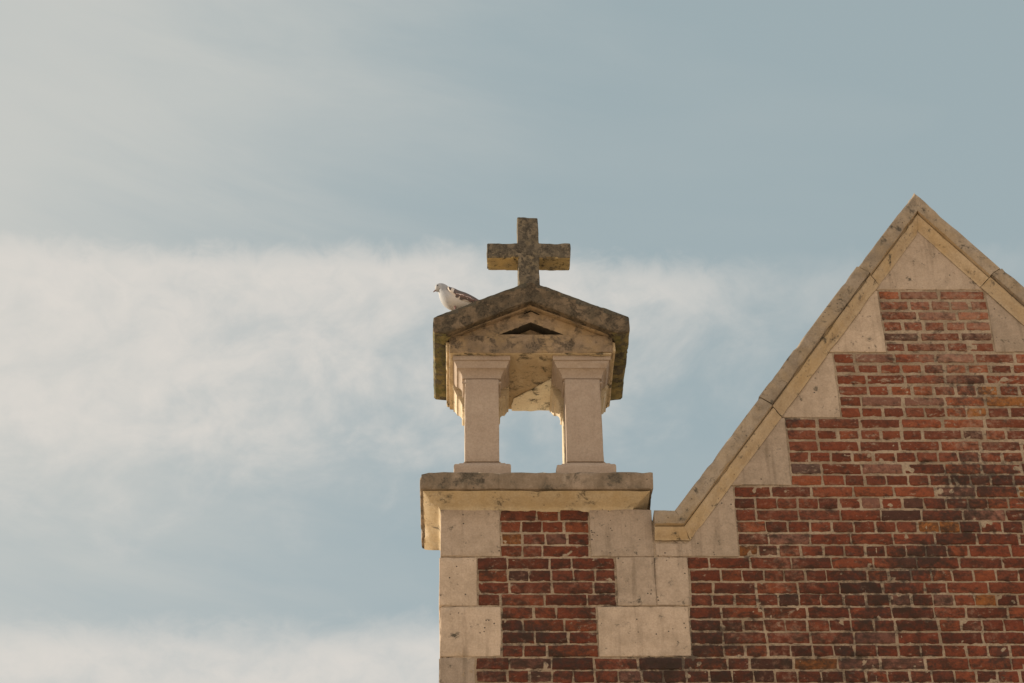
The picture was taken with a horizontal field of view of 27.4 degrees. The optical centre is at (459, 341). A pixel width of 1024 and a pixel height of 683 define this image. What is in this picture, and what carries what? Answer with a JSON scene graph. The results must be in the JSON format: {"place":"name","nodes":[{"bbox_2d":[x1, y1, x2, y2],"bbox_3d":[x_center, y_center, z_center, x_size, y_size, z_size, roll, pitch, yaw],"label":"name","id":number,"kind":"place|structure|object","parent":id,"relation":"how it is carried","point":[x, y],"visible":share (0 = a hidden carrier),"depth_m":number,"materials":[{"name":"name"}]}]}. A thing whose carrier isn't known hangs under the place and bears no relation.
{"place":"outdoors","nodes":[
{"label":"outdoors","id":0,"kind":"place"},
{"bbox_2d":[0,0,1023,682],"label":"sky","id":1,"kind":"structure","parent":0,"point":[229,229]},
{"bbox_2d":[439,193,1023,682],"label":"church","id":2,"kind":"structure","parent":0,"point":[851,507],"depth_m":11.68,"materials":[{"name":"brick"}]},
{"bbox_2d":[420,282,652,549],"bbox_3d":[0.428,0.472,12.432,1.311,1.540,0.744,0,-35,0],"label":"bell cote","id":3,"kind":"object","parent":2,"relation":"on","point":[528,346],"visible":0.9,"depth_m":12.37,"materials":[{"name":"stone"}]},
{"bbox_2d":[433,283,477,310],"bbox_3d":[0.035,-0.232,12.627,0.395,0.285,0.127,0,-35,0],"label":"pigeon","id":4,"kind":"object","parent":3,"relation":"on","point":[451,298],"visible":0.74,"depth_m":12.59,"materials":[{"name":"white"}]},
{"bbox_2d":[486,217,570,285],"bbox_3d":[0.429,-0.431,13.079,0.525,0.776,0.143,0,-35,0],"label":"stone cross","id":5,"kind":"object","parent":3,"relation":"on","point":[527,256],"visible":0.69,"depth_m":13.10,"materials":[{"name":"grey stone"}]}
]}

